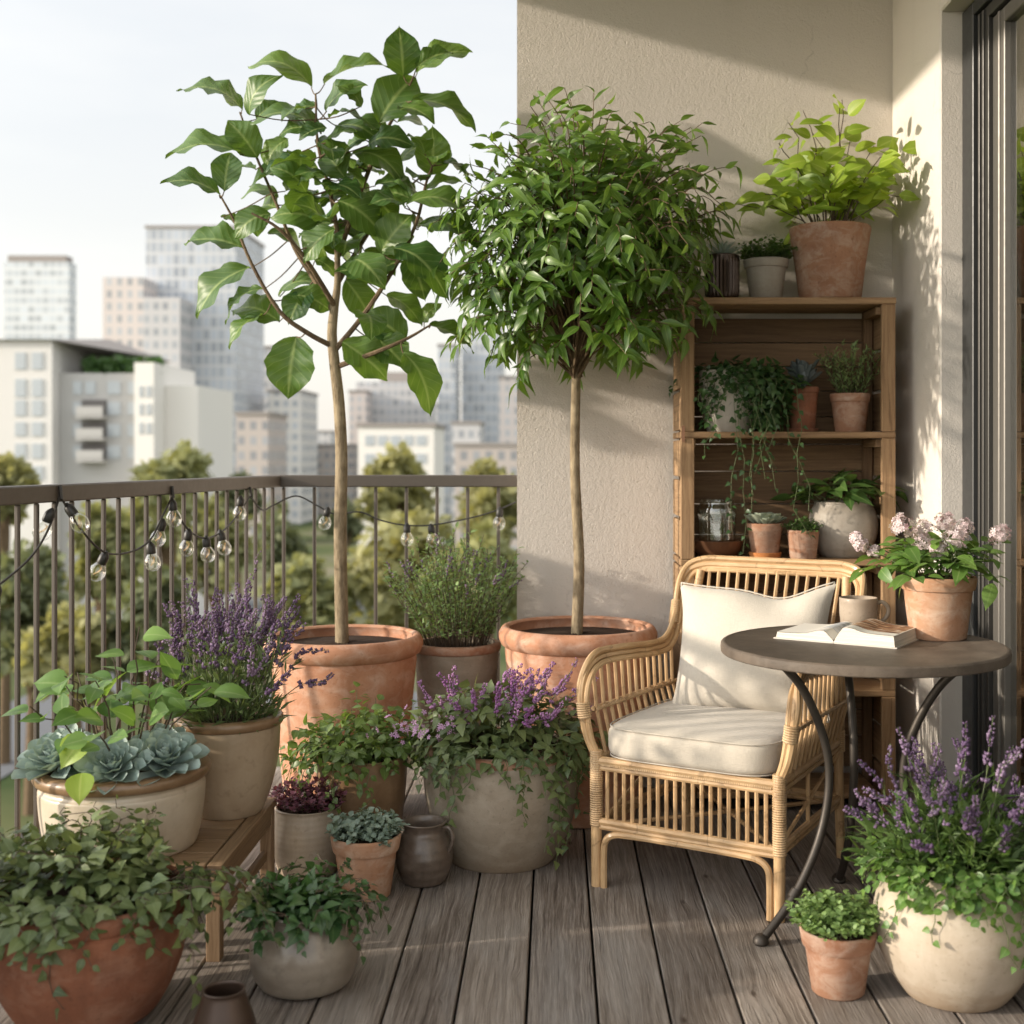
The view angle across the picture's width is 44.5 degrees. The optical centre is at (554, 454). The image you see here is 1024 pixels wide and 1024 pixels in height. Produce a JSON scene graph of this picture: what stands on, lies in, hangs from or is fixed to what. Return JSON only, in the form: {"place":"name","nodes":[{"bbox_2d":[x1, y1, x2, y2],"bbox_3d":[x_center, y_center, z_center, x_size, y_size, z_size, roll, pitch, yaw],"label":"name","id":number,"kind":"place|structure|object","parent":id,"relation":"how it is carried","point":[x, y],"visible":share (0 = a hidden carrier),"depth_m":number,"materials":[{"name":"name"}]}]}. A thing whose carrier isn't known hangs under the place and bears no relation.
{"place":"outdoors","nodes":[
{"label":"outdoors","id":0,"kind":"place"},
{"bbox_2d":[4,255,75,338],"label":"city building","id":1,"kind":"structure","parent":0,"point":[39,296],"depth_m":330.00,"materials":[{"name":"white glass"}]},
{"bbox_2d":[103,225,264,474],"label":"city building","id":2,"kind":"structure","parent":0,"point":[153,312],"depth_m":250.00,"materials":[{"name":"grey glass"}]},
{"bbox_2d":[0,0,516,443],"label":"sky","id":3,"kind":"structure","parent":0,"point":[92,110],"materials":[{"name":"white"}]},
{"bbox_2d":[1,515,516,839],"bbox_3d":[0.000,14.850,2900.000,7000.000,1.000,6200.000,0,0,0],"label":"ground","id":4,"kind":"structure","parent":0,"point":[324,547],"depth_m":92.22,"materials":[{"name":"plant"}]},
{"bbox_2d":[0,451,40,764],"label":"city tree","id":5,"kind":"object","parent":4,"relation":"on","point":[17,471],"visible":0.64,"depth_m":57.78,"materials":[{"name":"green plant"}]},
{"bbox_2d":[1,538,74,815],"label":"city tree","id":6,"kind":"object","parent":4,"relation":"on","point":[27,596],"visible":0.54,"depth_m":49.23,"materials":[{"name":"green plant"}]},
{"bbox_2d":[12,600,121,731],"bbox_3d":[-17.534,9.885,45.105,3.733,9.347,3.667,0,0,0],"label":"city tree","id":7,"kind":"object","parent":4,"relation":"on","point":[45,654],"visible":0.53,"depth_m":44.28,"materials":[{"name":"green plant"}]},
{"bbox_2d":[62,499,151,737],"bbox_3d":[-19.422,8.210,54.363,4.101,12.692,3.728,0,0,0],"label":"city tree","id":8,"kind":"object","parent":4,"relation":"on","point":[79,567],"visible":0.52,"depth_m":53.51,"materials":[{"name":"green plant"}]},
{"bbox_2d":[0,339,232,617],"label":"apartment building","id":9,"kind":"structure","parent":4,"relation":"on","point":[87,410],"depth_m":106.50,"materials":[{"name":"grey concrete"}]},
{"bbox_2d":[15,352,25,369],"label":"window","id":10,"kind":"structure","parent":9,"relation":"in","point":[20,357],"depth_m":104.90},
{"bbox_2d":[15,379,25,396],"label":"window","id":11,"kind":"structure","parent":9,"relation":"in","point":[20,384],"depth_m":104.90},
{"bbox_2d":[15,400,25,415],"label":"window","id":12,"kind":"structure","parent":9,"relation":"in","point":[20,405],"depth_m":104.90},
{"bbox_2d":[15,422,25,435],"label":"window","id":13,"kind":"structure","parent":9,"relation":"in","point":[20,427],"depth_m":104.90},
{"bbox_2d":[15,443,25,458],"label":"window","id":14,"kind":"structure","parent":9,"relation":"in","point":[20,448],"depth_m":104.90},
{"bbox_2d":[32,352,42,369],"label":"window","id":15,"kind":"structure","parent":9,"relation":"in","point":[37,357],"depth_m":104.90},
{"bbox_2d":[32,379,42,396],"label":"window","id":16,"kind":"structure","parent":9,"relation":"in","point":[37,384],"depth_m":104.90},
{"bbox_2d":[32,400,42,415],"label":"window","id":17,"kind":"structure","parent":9,"relation":"in","point":[37,405],"depth_m":104.90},
{"bbox_2d":[32,422,42,435],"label":"window","id":18,"kind":"structure","parent":9,"relation":"in","point":[37,427],"depth_m":104.90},
{"bbox_2d":[32,443,42,458],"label":"window","id":19,"kind":"structure","parent":9,"relation":"in","point":[37,448],"depth_m":104.90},
{"bbox_2d":[32,466,42,479],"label":"window","id":20,"kind":"structure","parent":9,"relation":"in","point":[39,470],"depth_m":104.90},
{"bbox_2d":[73,381,81,393],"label":"window","id":21,"kind":"structure","parent":9,"relation":"in","point":[77,385],"depth_m":106.40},
{"bbox_2d":[73,402,81,414],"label":"window","id":22,"kind":"structure","parent":9,"relation":"in","point":[75,404],"depth_m":106.40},
{"bbox_2d":[73,424,81,436],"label":"window","id":23,"kind":"structure","parent":9,"relation":"in","point":[75,426],"depth_m":106.40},
{"bbox_2d":[73,446,81,457],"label":"window","id":24,"kind":"structure","parent":9,"relation":"in","point":[75,448],"depth_m":106.40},
{"bbox_2d":[85,381,95,393],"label":"window","id":25,"kind":"structure","parent":9,"relation":"in","point":[90,386],"depth_m":106.40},
{"bbox_2d":[108,381,120,393],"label":"window","id":26,"kind":"structure","parent":9,"relation":"in","point":[114,387],"depth_m":106.40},
{"bbox_2d":[108,402,120,414],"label":"window","id":27,"kind":"structure","parent":9,"relation":"in","point":[114,408],"depth_m":106.40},
{"bbox_2d":[108,424,120,436],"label":"window","id":28,"kind":"structure","parent":9,"relation":"in","point":[114,430],"depth_m":106.40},
{"bbox_2d":[108,446,120,457],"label":"window","id":29,"kind":"structure","parent":9,"relation":"in","point":[113,451],"depth_m":106.40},
{"bbox_2d":[128,381,133,393],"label":"window","id":30,"kind":"structure","parent":9,"relation":"in","point":[130,383],"depth_m":106.40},
{"bbox_2d":[128,402,133,414],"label":"window","id":31,"kind":"structure","parent":9,"relation":"in","point":[130,404],"depth_m":106.40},
{"bbox_2d":[128,424,133,436],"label":"window","id":32,"kind":"structure","parent":9,"relation":"in","point":[130,426],"depth_m":106.40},
{"bbox_2d":[128,446,133,457],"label":"window","id":33,"kind":"structure","parent":9,"relation":"in","point":[130,448],"depth_m":106.40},
{"bbox_2d":[139,386,142,396],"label":"window","id":34,"kind":"structure","parent":9,"relation":"in","point":[140,387],"depth_m":105.42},
{"bbox_2d":[139,404,142,414],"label":"window","id":35,"kind":"structure","parent":9,"relation":"in","point":[140,405],"depth_m":105.42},
{"bbox_2d":[139,423,142,433],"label":"window","id":36,"kind":"structure","parent":9,"relation":"in","point":[140,424],"depth_m":105.42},
{"bbox_2d":[147,386,150,396],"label":"window","id":37,"kind":"structure","parent":9,"relation":"in","point":[148,387],"depth_m":105.42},
{"bbox_2d":[147,404,150,414],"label":"window","id":38,"kind":"structure","parent":9,"relation":"in","point":[148,405],"depth_m":105.42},
{"bbox_2d":[147,423,150,433],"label":"window","id":39,"kind":"structure","parent":9,"relation":"in","point":[148,424],"depth_m":105.42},
{"bbox_2d":[100,559,224,729],"bbox_3d":[-14.832,9.117,46.231,4.640,10.881,4.257,0,0,36],"label":"city tree","id":40,"kind":"object","parent":4,"relation":"on","point":[125,618],"visible":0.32,"depth_m":45.17,"materials":[{"name":"green plant"}]},
{"bbox_2d":[121,439,213,724],"bbox_3d":[-19.207,6.870,62.037,4.884,15.370,5.329,0,0,22],"label":"city tree","id":41,"kind":"object","parent":4,"relation":"on","point":[184,460],"visible":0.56,"depth_m":61.02,"materials":[{"name":"green plant"}]},
{"bbox_2d":[175,491,252,676],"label":"city tree","id":42,"kind":"object","parent":4,"relation":"on","point":[200,551],"visible":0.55,"depth_m":69.12,"materials":[{"name":"green plant"}]},
{"bbox_2d":[219,470,261,611],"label":"city tree","id":43,"kind":"object","parent":4,"relation":"on","point":[232,500],"visible":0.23,"depth_m":109.41,"materials":[{"name":"green plant"}]},
{"bbox_2d":[242,498,311,573],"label":"city tree","id":44,"kind":"object","parent":4,"relation":"on","point":[293,538],"visible":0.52,"depth_m":83.70,"materials":[{"name":"green plant"}]},
{"bbox_2d":[251,552,356,630],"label":"city tree","id":45,"kind":"object","parent":4,"relation":"on","point":[299,573],"visible":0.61,"depth_m":49.38,"materials":[{"name":"green plant"}]},
{"bbox_2d":[319,496,365,561],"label":"city tree","id":46,"kind":"object","parent":4,"relation":"on","point":[355,527],"visible":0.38,"depth_m":119.35,"materials":[{"name":"green plant"}]},
{"bbox_2d":[348,390,371,443],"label":"city building","id":47,"kind":"structure","parent":4,"relation":"on","point":[359,406],"depth_m":322.00,"materials":[{"name":"concrete"}]},
{"bbox_2d":[352,441,440,525],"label":"city tree","id":48,"kind":"object","parent":4,"relation":"on","point":[395,461],"visible":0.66,"depth_m":65.19,"materials":[{"name":"green plant"}]},
{"bbox_2d":[347,505,456,766],"bbox_3d":[-6.292,8.273,51.764,5.820,12.567,5.541,0,0,0],"label":"city tree","id":49,"kind":"object","parent":4,"relation":"on","point":[391,549],"visible":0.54,"depth_m":50.72,"materials":[{"name":"green plant"}]},
{"bbox_2d":[415,515,516,637],"bbox_3d":[-2.792,8.428,47.697,4.587,12.256,4.036,0,0,21],"label":"city tree","id":50,"kind":"object","parent":4,"relation":"on","point":[484,527],"visible":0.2,"depth_m":47.55,"materials":[{"name":"green plant"}]},
{"bbox_2d":[452,456,516,638],"bbox_3d":[-2.881,7.286,59.993,3.706,14.538,3.971,0,0,-28],"label":"city tree","id":51,"kind":"object","parent":4,"relation":"on","point":[483,500],"visible":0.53,"depth_m":59.23,"materials":[{"name":"green plant"}]},
{"bbox_2d":[234,412,288,541],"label":"city building","id":52,"kind":"structure","parent":0,"point":[261,443],"depth_m":200.00,"materials":[{"name":"concrete"}]},
{"bbox_2d":[264,346,277,411],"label":"city building","id":53,"kind":"structure","parent":0,"point":[268,385],"depth_m":290.00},
{"bbox_2d":[267,390,318,523],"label":"city building","id":54,"kind":"structure","parent":0,"point":[299,408],"depth_m":260.00,"materials":[{"name":"concrete"}]},
{"bbox_2d":[317,430,334,443],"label":"city building","id":55,"kind":"structure","parent":0,"point":[325,436],"depth_m":380.00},
{"bbox_2d":[317,444,357,514],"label":"city building","id":56,"kind":"structure","parent":0,"point":[325,466],"depth_m":300.00,"materials":[{"name":"concrete"}]},
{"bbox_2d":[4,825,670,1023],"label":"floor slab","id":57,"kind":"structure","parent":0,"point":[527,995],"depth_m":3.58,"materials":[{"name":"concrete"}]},
{"bbox_2d":[356,372,435,422],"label":"city building","id":58,"kind":"structure","parent":0,"point":[394,399],"depth_m":330.00,"materials":[{"name":"concrete"}]},
{"bbox_2d":[356,423,445,568],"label":"city building","id":59,"kind":"structure","parent":0,"point":[425,442],"depth_m":150.00,"materials":[{"name":"concrete"}]},
{"bbox_2d":[365,435,373,444],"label":"window","id":60,"kind":"structure","parent":59,"relation":"in","point":[369,439],"depth_m":149.94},
{"bbox_2d":[365,454,373,463],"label":"window","id":61,"kind":"structure","parent":59,"relation":"in","point":[368,457],"depth_m":149.94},
{"bbox_2d":[378,435,386,444],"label":"window","id":62,"kind":"structure","parent":59,"relation":"in","point":[382,439],"depth_m":149.94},
{"bbox_2d":[391,435,399,444],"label":"window","id":63,"kind":"structure","parent":59,"relation":"in","point":[395,439],"depth_m":149.94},
{"bbox_2d":[404,435,412,444],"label":"window","id":64,"kind":"structure","parent":59,"relation":"in","point":[409,438],"depth_m":149.94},
{"bbox_2d":[417,435,425,444],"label":"window","id":65,"kind":"structure","parent":59,"relation":"in","point":[421,439],"depth_m":149.94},
{"bbox_2d":[417,454,425,463],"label":"window","id":66,"kind":"structure","parent":59,"relation":"in","point":[420,457],"depth_m":149.94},
{"bbox_2d":[436,403,437,422],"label":"city building","id":67,"kind":"structure","parent":0,"point":[436,412],"depth_m":420.00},
{"bbox_2d":[437,344,460,514],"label":"city building","id":68,"kind":"structure","parent":0,"point":[449,400],"depth_m":300.00,"materials":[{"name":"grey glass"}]},
{"bbox_2d":[451,421,484,532],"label":"city building","id":69,"kind":"structure","parent":0,"point":[467,431],"depth_m":230.00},
{"bbox_2d":[462,323,504,442],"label":"city building","id":70,"kind":"structure","parent":0,"point":[480,396],"depth_m":310.00,"materials":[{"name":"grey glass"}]},
{"bbox_2d":[453,443,516,548],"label":"city building","id":71,"kind":"structure","parent":0,"point":[467,455],"depth_m":190.00,"materials":[{"name":"concrete"}]},
{"bbox_2d":[498,376,516,442],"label":"city building","id":72,"kind":"structure","parent":0,"point":[507,425],"depth_m":270.00,"materials":[{"name":"concrete"}]},
{"bbox_2d":[0,767,1023,1023],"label":"deck","id":73,"kind":"structure","parent":0,"point":[706,917],"depth_m":3.39,"materials":[{"name":"brown wood"}]},
{"bbox_2d":[0,794,284,1023],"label":"potted ivy","id":74,"kind":"object","parent":73,"relation":"on","point":[90,933],"visible":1,"depth_m":2.85,"materials":[{"name":"plant"}]},
{"bbox_2d":[164,797,276,961],"bbox_3d":[-1.157,1.220,3.650,0.545,0.260,0.660,0,0,0],"label":"plant stool","id":75,"kind":"object","parent":73,"relation":"on","point":[216,845],"visible":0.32,"depth_m":3.55,"materials":[{"name":"brown wood"}]},
{"bbox_2d":[1,626,251,858],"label":"succulent planter","id":76,"kind":"object","parent":75,"relation":"on","point":[74,768],"visible":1,"depth_m":3.37,"materials":[{"name":"beige ceramic"}]},
{"bbox_2d":[145,550,334,820],"bbox_3d":[-0.959,0.692,3.802,0.539,0.797,0.598,0,0,-32],"label":"potted lavender","id":77,"kind":"object","parent":75,"relation":"on","point":[240,738],"visible":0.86,"depth_m":3.74,"materials":[{"name":"plant"}]},
{"bbox_2d":[193,980,256,1023],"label":"vase","id":78,"kind":"object","parent":73,"relation":"on","point":[224,1001],"visible":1,"depth_m":2.69,"materials":[{"name":"brown ceramic"}]},
{"bbox_2d":[0,475,516,860],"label":"balcony railing","id":79,"kind":"object","parent":73,"relation":"on","point":[19,495],"visible":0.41,"depth_m":4.19,"materials":[{"name":"brown metal"}]},
{"bbox_2d":[0,485,515,607],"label":"string lights","id":80,"kind":"object","parent":79,"relation":"hanging from","point":[71,511],"visible":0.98,"depth_m":4.27},
{"bbox_2d":[268,768,346,879],"bbox_3d":[-0.793,1.190,4.047,0.313,0.320,0.282,0,0,0],"label":"potted heather","id":81,"kind":"object","parent":73,"relation":"on","point":[299,831],"visible":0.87,"depth_m":3.97,"materials":[{"name":"ceramic"}]},
{"bbox_2d":[233,854,391,999],"bbox_3d":[-0.618,1.200,3.190,0.420,0.301,0.413,0,0,0],"label":"potted ivy","id":82,"kind":"object","parent":73,"relation":"on","point":[313,918],"visible":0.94,"depth_m":3.08,"materials":[{"name":"plant"}]},
{"bbox_2d":[160,26,478,793],"bbox_3d":[-0.874,-0.141,4.708,1.216,2.982,0.677,0,0,0],"label":"potted fig tree","id":83,"kind":"object","parent":73,"relation":"on","point":[374,661],"visible":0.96,"depth_m":4.65,"materials":[{"name":"green plant"}]},
{"bbox_2d":[279,681,433,826],"bbox_3d":[-0.655,1.070,4.212,0.530,0.568,0.504,0,0,23],"label":"potted vine","id":84,"kind":"object","parent":73,"relation":"on","point":[364,770],"visible":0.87,"depth_m":4.11,"materials":[{"name":"plant"}]},
{"bbox_2d":[324,805,409,902],"bbox_3d":[-0.575,1.214,3.849,0.261,0.273,0.261,0,0,0],"label":"potted sedum","id":85,"kind":"object","parent":73,"relation":"on","point":[369,845],"visible":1,"depth_m":3.77,"materials":[{"name":"ceramic"}]},
{"bbox_2d":[395,814,454,887],"bbox_3d":[-0.409,1.253,3.950,0.190,0.194,0.181,0,0,0],"label":"stoneware jug","id":86,"kind":"object","parent":73,"relation":"on","point":[424,856],"visible":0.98,"depth_m":3.89,"materials":[{"name":"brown ceramic"}]},
{"bbox_2d":[381,522,528,791],"bbox_3d":[-0.397,0.816,4.976,0.584,1.096,0.645,0,0,0],"label":"potted rosemary","id":87,"kind":"object","parent":73,"relation":"on","point":[470,656],"visible":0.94,"depth_m":4.88,"materials":[{"name":"plant"}]},
{"bbox_2d":[366,658,607,873],"bbox_3d":[-0.195,1.016,4.184,0.826,0.669,0.616,0,0,0],"label":"flower planter","id":88,"kind":"object","parent":73,"relation":"on","point":[503,799],"visible":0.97,"depth_m":4.01,"materials":[{"name":"ceramic"}]},
{"bbox_2d":[427,86,742,828],"bbox_3d":[0.114,0.004,4.579,1.136,2.692,1.018,0,0,0],"label":"potted weeping fig","id":89,"kind":"object","parent":73,"relation":"on","point":[584,265],"visible":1,"depth_m":4.41,"materials":[{"name":"plant"}]},
{"bbox_2d":[576,555,866,922],"bbox_3d":[0.578,0.858,4.095,0.734,0.988,0.822,0,0,30],"label":"rattan armchair","id":90,"kind":"object","parent":73,"relation":"on","point":[802,756],"visible":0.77,"depth_m":3.90,"materials":[{"name":"wicker"}]},
{"bbox_2d":[608,698,802,776],"bbox_3d":[0.527,0.889,4.007,0.575,0.127,0.609,0,0,30],"label":"seat cushion","id":91,"kind":"object","parent":90,"relation":"on","point":[733,741],"visible":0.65,"depth_m":3.79,"materials":[{"name":"fabric"}]},
{"bbox_2d":[672,581,835,722],"bbox_3d":[0.652,0.646,4.152,0.571,0.460,0.240,0,0,27],"label":"throw pillow","id":92,"kind":"object","parent":91,"relation":"on","point":[710,673],"visible":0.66,"depth_m":4.11,"materials":[{"name":"beige fabric"}]},
{"bbox_2d":[673,297,895,811],"bbox_3d":[0.881,0.377,4.877,0.818,1.946,0.322,0,0,0],"label":"wooden shelf","id":93,"kind":"object","parent":73,"relation":"on","point":[786,342],"visible":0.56,"depth_m":5.01,"materials":[{"name":"brown wood"}]},
{"bbox_2d":[694,538,744,555],"bbox_3d":[0.629,0.362,4.850,0.212,0.067,0.212,0,0,0],"label":"copper bowl","id":94,"kind":"object","parent":93,"relation":"on","point":[718,546],"visible":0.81,"depth_m":4.78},
{"bbox_2d":[697,499,736,540],"bbox_3d":[0.629,0.279,4.850,0.156,0.212,0.156,0,0,0],"label":"glass jar","id":95,"kind":"object","parent":94,"relation":"in","point":[698,521],"visible":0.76,"depth_m":4.84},
{"bbox_2d":[699,239,745,296],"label":"potted grassy succulent","id":96,"kind":"object","parent":93,"relation":"on","point":[726,264],"visible":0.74,"depth_m":4.76,"materials":[{"name":"ceramic"}]},
{"bbox_2d":[668,351,815,554],"bbox_3d":[0.708,-0.016,4.814,0.537,0.782,0.352,0,0,0],"label":"potted trailing vine","id":97,"kind":"object","parent":93,"relation":"on","point":[732,399],"visible":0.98,"depth_m":4.72,"materials":[{"name":"plant"}]},
{"bbox_2d":[744,512,787,557],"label":"potted succulent","id":98,"kind":"object","parent":93,"relation":"on","point":[765,535],"visible":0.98,"depth_m":4.76,"materials":[{"name":"ceramic"}]},
{"bbox_2d":[736,234,797,296],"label":"potted herb","id":99,"kind":"object","parent":93,"relation":"on","point":[766,268],"visible":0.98,"depth_m":4.77,"materials":[{"name":"grey ceramic"}]},
{"bbox_2d":[780,515,823,558],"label":"potted plant","id":100,"kind":"object","parent":93,"relation":"on","point":[803,545],"visible":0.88,"depth_m":4.73,"materials":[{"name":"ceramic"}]},
{"bbox_2d":[785,359,821,431],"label":"potted dark succulent","id":101,"kind":"object","parent":93,"relation":"on","point":[808,406],"visible":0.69,"depth_m":4.82,"materials":[{"name":"red ceramic"}]},
{"bbox_2d":[716,94,920,296],"bbox_3d":[1.089,-0.988,4.881,0.720,0.783,0.730,0,0,31],"label":"potted chartreuse shrub","id":102,"kind":"object","parent":93,"relation":"on","point":[829,258],"visible":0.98,"depth_m":4.73,"materials":[{"name":"green plant"}]},
{"bbox_2d":[770,468,907,557],"bbox_3d":[1.134,0.221,4.885,0.517,0.349,0.524,0,0,-43],"label":"potted peace lily","id":103,"kind":"object","parent":93,"relation":"on","point":[840,520],"visible":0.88,"depth_m":4.77,"materials":[{"name":"grey ceramic"}]},
{"bbox_2d":[813,339,880,431],"bbox_3d":[1.149,-0.273,4.868,0.312,0.369,0.291,0,0,0],"label":"potted rosemary","id":104,"kind":"object","parent":93,"relation":"on","point":[850,408],"visible":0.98,"depth_m":4.82,"materials":[{"name":"plant"}]},
{"bbox_2d":[785,887,883,1000],"bbox_3d":[0.721,1.221,3.154,0.264,0.258,0.265,0,0,-30],"label":"potted thyme","id":105,"kind":"object","parent":73,"relation":"on","point":[838,936],"visible":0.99,"depth_m":3.09,"materials":[{"name":"ceramic"}]},
{"bbox_2d":[720,625,1011,946],"bbox_3d":[0.885,0.946,3.600,0.810,0.808,0.810,0,0,0],"label":"bistro table","id":106,"kind":"object","parent":73,"relation":"on","point":[948,662],"visible":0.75,"depth_m":3.49,"materials":[{"name":"metal"}]},
{"bbox_2d":[773,618,918,648],"bbox_3d":[0.865,0.518,3.700,0.370,0.050,0.230,0,0,33],"label":"open book","id":107,"kind":"object","parent":106,"relation":"on","point":[876,633],"visible":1,"depth_m":3.63,"materials":[{"name":"paper"}]},
{"bbox_2d":[839,595,889,623],"bbox_3d":[0.954,0.493,3.888,0.140,0.100,0.117,0,0,41],"label":"coffee mug","id":108,"kind":"object","parent":106,"relation":"on","point":[853,609],"visible":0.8,"depth_m":3.85,"materials":[{"name":"ceramic"}]},
{"bbox_2d":[849,511,1012,641],"bbox_3d":[1.114,0.356,3.719,0.473,0.375,0.593,0,0,19],"label":"potted hydrangea","id":109,"kind":"object","parent":106,"relation":"on","point":[938,603],"visible":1,"depth_m":3.65,"materials":[{"name":"ceramic"}]},
{"bbox_2d":[837,715,1023,1012],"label":"potted lavender","id":110,"kind":"object","parent":73,"relation":"on","point":[948,887],"visible":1,"depth_m":3.01,"materials":[{"name":"plant"}]},
{"bbox_2d":[517,0,892,786],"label":"stucco wall","id":111,"kind":"structure","parent":0,"point":[749,78],"depth_m":5.08,"materials":[{"name":"paint"}]},
{"bbox_2d":[893,0,973,822],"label":"door wall","id":112,"kind":"structure","parent":0,"point":[927,117],"depth_m":4.58,"materials":[{"name":"paint"}]},
{"bbox_2d":[962,0,1023,859],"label":"sliding door","id":113,"kind":"structure","parent":112,"relation":"attached to","point":[992,263],"depth_m":4.22,"materials":[{"name":"metal"}]}
]}

